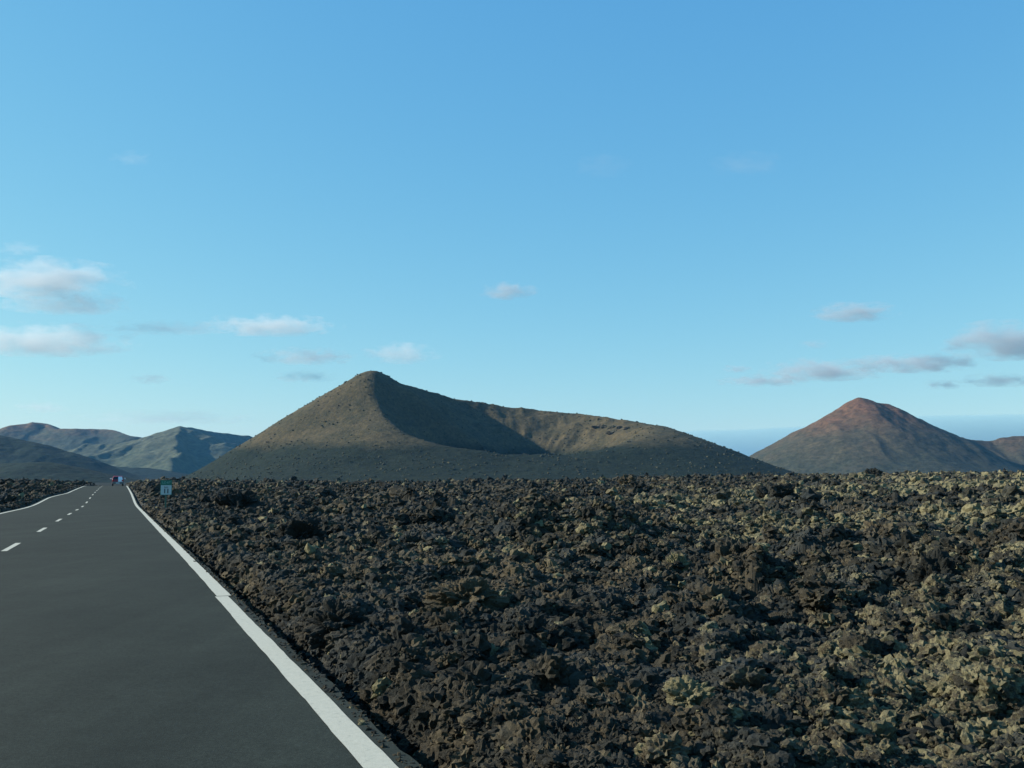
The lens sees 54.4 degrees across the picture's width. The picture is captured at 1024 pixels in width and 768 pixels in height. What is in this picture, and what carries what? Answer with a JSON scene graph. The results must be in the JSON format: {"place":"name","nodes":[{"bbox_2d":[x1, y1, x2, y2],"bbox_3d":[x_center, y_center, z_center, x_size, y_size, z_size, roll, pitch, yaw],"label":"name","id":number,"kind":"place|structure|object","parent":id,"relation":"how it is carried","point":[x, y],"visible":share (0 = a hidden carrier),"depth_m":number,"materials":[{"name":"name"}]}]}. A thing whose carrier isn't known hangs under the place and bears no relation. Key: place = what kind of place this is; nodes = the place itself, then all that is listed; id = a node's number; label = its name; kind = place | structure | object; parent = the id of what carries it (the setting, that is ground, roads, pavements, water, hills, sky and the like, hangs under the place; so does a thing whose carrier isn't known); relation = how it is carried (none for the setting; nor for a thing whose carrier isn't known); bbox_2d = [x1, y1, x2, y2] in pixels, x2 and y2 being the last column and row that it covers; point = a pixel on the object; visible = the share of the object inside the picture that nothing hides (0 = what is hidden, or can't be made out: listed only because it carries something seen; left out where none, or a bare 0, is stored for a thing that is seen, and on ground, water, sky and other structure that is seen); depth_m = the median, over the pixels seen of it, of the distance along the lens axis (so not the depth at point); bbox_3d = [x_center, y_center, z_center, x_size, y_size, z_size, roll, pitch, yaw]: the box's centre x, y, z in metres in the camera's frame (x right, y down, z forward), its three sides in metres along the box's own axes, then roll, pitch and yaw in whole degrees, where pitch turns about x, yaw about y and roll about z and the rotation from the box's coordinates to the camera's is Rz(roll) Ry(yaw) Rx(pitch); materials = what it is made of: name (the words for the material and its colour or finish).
{"place":"outdoors","nodes":[
{"label":"outdoors","id":0,"kind":"place"},
{"bbox_2d":[0,422,141,450],"bbox_3d":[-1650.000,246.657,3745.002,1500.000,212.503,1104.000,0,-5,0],"label":"hills","id":1,"kind":"structure","parent":0,"point":[54,436],"depth_m":3701.57,"materials":[{"name":"grey stone"}]},
{"bbox_2d":[0,462,143,482],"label":"hill","id":2,"kind":"structure","parent":0,"point":[41,470],"depth_m":1147.46,"materials":[{"name":"black stone"}]},
{"bbox_2d":[0,435,153,478],"bbox_3d":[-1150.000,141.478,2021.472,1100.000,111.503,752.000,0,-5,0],"label":"dark hill","id":3,"kind":"structure","parent":0,"point":[14,450],"depth_m":1930.91,"materials":[{"name":"stone"}]},
{"bbox_2d":[95,478,176,485],"bbox_3d":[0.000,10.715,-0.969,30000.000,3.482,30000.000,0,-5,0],"label":"ground","id":4,"kind":"structure","parent":0,"point":[104,484],"depth_m":906.69,"materials":[{"name":"brown soil"}]},
{"bbox_2d":[114,466,188,477],"bbox_3d":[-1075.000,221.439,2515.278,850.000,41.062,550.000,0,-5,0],"label":"hill","id":5,"kind":"structure","parent":0,"point":[151,473],"depth_m":2433.73,"materials":[{"name":"grey stone"}]},
{"bbox_2d":[68,426,252,473],"bbox_3d":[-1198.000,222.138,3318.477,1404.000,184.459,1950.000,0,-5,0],"label":"mountain","id":6,"kind":"structure","parent":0,"point":[184,450],"depth_m":3042.98,"materials":[{"name":"stone"}]},
{"bbox_2d":[0,486,421,767],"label":"road","id":7,"kind":"structure","parent":0,"point":[126,641],"depth_m":7.25,"materials":[{"name":"grey asphalt"}]},
{"bbox_2d":[2,543,19,550],"bbox_3d":[-10.658,3.466,21.209,0.118,0.037,3.100,2,-6,-21],"label":"road centre dash","id":8,"kind":"object","parent":7,"relation":"on","point":[11,546],"visible":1,"depth_m":21.10,"materials":[{"name":"paint"}]},
{"bbox_2d":[0,486,83,513],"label":"road edge line","id":9,"kind":"object","parent":7,"relation":"on","point":[39,502],"visible":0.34,"depth_m":71.72,"materials":[{"name":"paint"}]},
{"bbox_2d":[110,476,125,485],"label":"car","id":10,"kind":"object","parent":7,"relation":"on","point":[117,479],"visible":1,"depth_m":146.40,"materials":[{"name":"white paint"}]},
{"bbox_2d":[127,486,229,595],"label":"road edge line","id":11,"kind":"object","parent":7,"relation":"on","point":[213,585],"visible":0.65,"depth_m":16.37,"materials":[{"name":"paint"}]},
{"bbox_2d":[215,596,398,767],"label":"road edge line","id":12,"kind":"object","parent":7,"relation":"on","point":[359,744],"visible":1,"depth_m":5.99,"materials":[{"name":"paint"}]},
{"bbox_2d":[185,371,795,481],"bbox_3d":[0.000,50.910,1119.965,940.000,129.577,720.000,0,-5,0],"label":"volcano","id":13,"kind":"structure","parent":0,"point":[417,415],"depth_m":1002.67,"materials":[{"name":"brown soil"}]},
{"bbox_2d":[180,370,797,480],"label":"scrub","id":14,"kind":"object","parent":13,"relation":"on","point":[549,454],"visible":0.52,"depth_m":947.77,"materials":[{"name":"green plant"}]},
{"bbox_2d":[0,468,1023,767],"bbox_3d":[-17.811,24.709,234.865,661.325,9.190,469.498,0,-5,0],"label":"lava rubble","id":15,"kind":"object","parent":0,"point":[468,686],"visible":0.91,"depth_m":8.88,"materials":[{"name":"brown stone"}]},
{"bbox_2d":[160,480,171,507],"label":"kilometre sign","id":16,"kind":"object","parent":15,"relation":"on","point":[165,487],"visible":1,"depth_m":53.57,"materials":[{"name":"metal"}]},
{"bbox_2d":[213,488,262,508],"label":"boulder","id":17,"kind":"object","parent":15,"relation":"on","point":[237,498],"visible":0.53,"depth_m":45.31,"materials":[{"name":"black stone"}]},
{"bbox_2d":[275,515,326,541],"bbox_3d":[-4.211,3.027,19.651,0.986,0.866,0.916,-2,-6,23],"label":"boulder","id":18,"kind":"object","parent":15,"relation":"on","point":[299,527],"visible":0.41,"depth_m":19.45,"materials":[{"name":"black stone"}]},
{"bbox_2d":[303,598,368,649],"bbox_3d":[-1.382,1.945,8.049,0.517,0.407,0.498,-2,-6,23],"label":"boulder","id":19,"kind":"object","parent":15,"relation":"on","point":[333,615],"visible":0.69,"depth_m":7.95,"materials":[{"name":"black stone"}]},
{"bbox_2d":[423,577,509,612],"bbox_3d":[-0.420,2.006,9.154,0.810,0.461,0.660,0,-5,0],"label":"boulder","id":20,"kind":"object","parent":15,"relation":"on","point":[461,593],"visible":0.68,"depth_m":9.04,"materials":[{"name":"stone"}]},
{"bbox_2d":[617,474,636,485],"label":"boulder","id":21,"kind":"object","parent":15,"relation":"on","point":[627,479],"visible":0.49,"depth_m":126.69,"materials":[{"name":"stone"}]},
{"bbox_2d":[666,552,688,571],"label":"boulder","id":22,"kind":"object","parent":15,"relation":"on","point":[672,557],"visible":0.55,"depth_m":13.29,"materials":[{"name":"beige stone"}]},
{"bbox_2d":[662,675,715,708],"bbox_3d":[0.913,1.621,5.125,0.283,0.228,0.264,5,-7,-42],"label":"boulder","id":23,"kind":"object","parent":15,"relation":"on","point":[685,691],"visible":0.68,"depth_m":5.07,"materials":[{"name":"beige stone"}]},
{"bbox_2d":[709,537,742,566],"bbox_3d":[2.905,2.394,13.243,0.565,0.717,0.473,-3,-6,34],"label":"boulder","id":24,"kind":"object","parent":15,"relation":"on","point":[730,546],"visible":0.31,"depth_m":13.18,"materials":[{"name":"stone"}]},
{"bbox_2d":[754,482,798,499],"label":"boulder","id":25,"kind":"object","parent":15,"relation":"on","point":[776,490],"visible":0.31,"depth_m":59.98,"materials":[{"name":"brown stone"}]},
{"bbox_2d":[817,640,838,654],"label":"boulder","id":26,"kind":"object","parent":15,"relation":"on","point":[828,646],"visible":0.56,"depth_m":6.88,"materials":[{"name":"stone"}]},
{"bbox_2d":[841,634,882,657],"bbox_3d":[2.449,1.863,6.961,0.295,0.242,0.262,0,-5,0],"label":"boulder","id":27,"kind":"object","parent":15,"relation":"on","point":[869,643],"visible":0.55,"depth_m":6.90,"materials":[{"name":"brown stone"}]},
{"bbox_2d":[864,467,882,475],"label":"boulder","id":28,"kind":"object","parent":15,"relation":"on","point":[875,471],"visible":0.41,"depth_m":147.91,"materials":[{"name":"brown stone"}]},
{"bbox_2d":[896,522,945,531],"bbox_3d":[9.963,3.790,24.312,1.654,0.829,1.458,0,-5,0],"label":"boulder","id":29,"kind":"object","parent":15,"relation":"on","point":[932,527],"visible":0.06,"depth_m":24.15,"materials":[{"name":"brown stone"}]},
{"bbox_2d":[907,549,961,582],"bbox_3d":[4.973,2.334,11.731,0.594,0.770,0.658,0,-5,0],"label":"boulder","id":30,"kind":"object","parent":15,"relation":"on","point":[937,561],"visible":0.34,"depth_m":11.67,"materials":[{"name":"stone"}]},
{"bbox_2d":[0,0,1023,455],"label":"sky","id":31,"kind":"structure","parent":0,"point":[735,225],"materials":[{"name":"blue"}]},
{"bbox_2d":[749,397,1023,474],"bbox_3d":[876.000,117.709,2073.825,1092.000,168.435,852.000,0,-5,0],"label":"red cone","id":32,"kind":"object","parent":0,"point":[858,435],"visible":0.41,"depth_m":1855.50,"materials":[{"name":"brown soil"}]}
]}

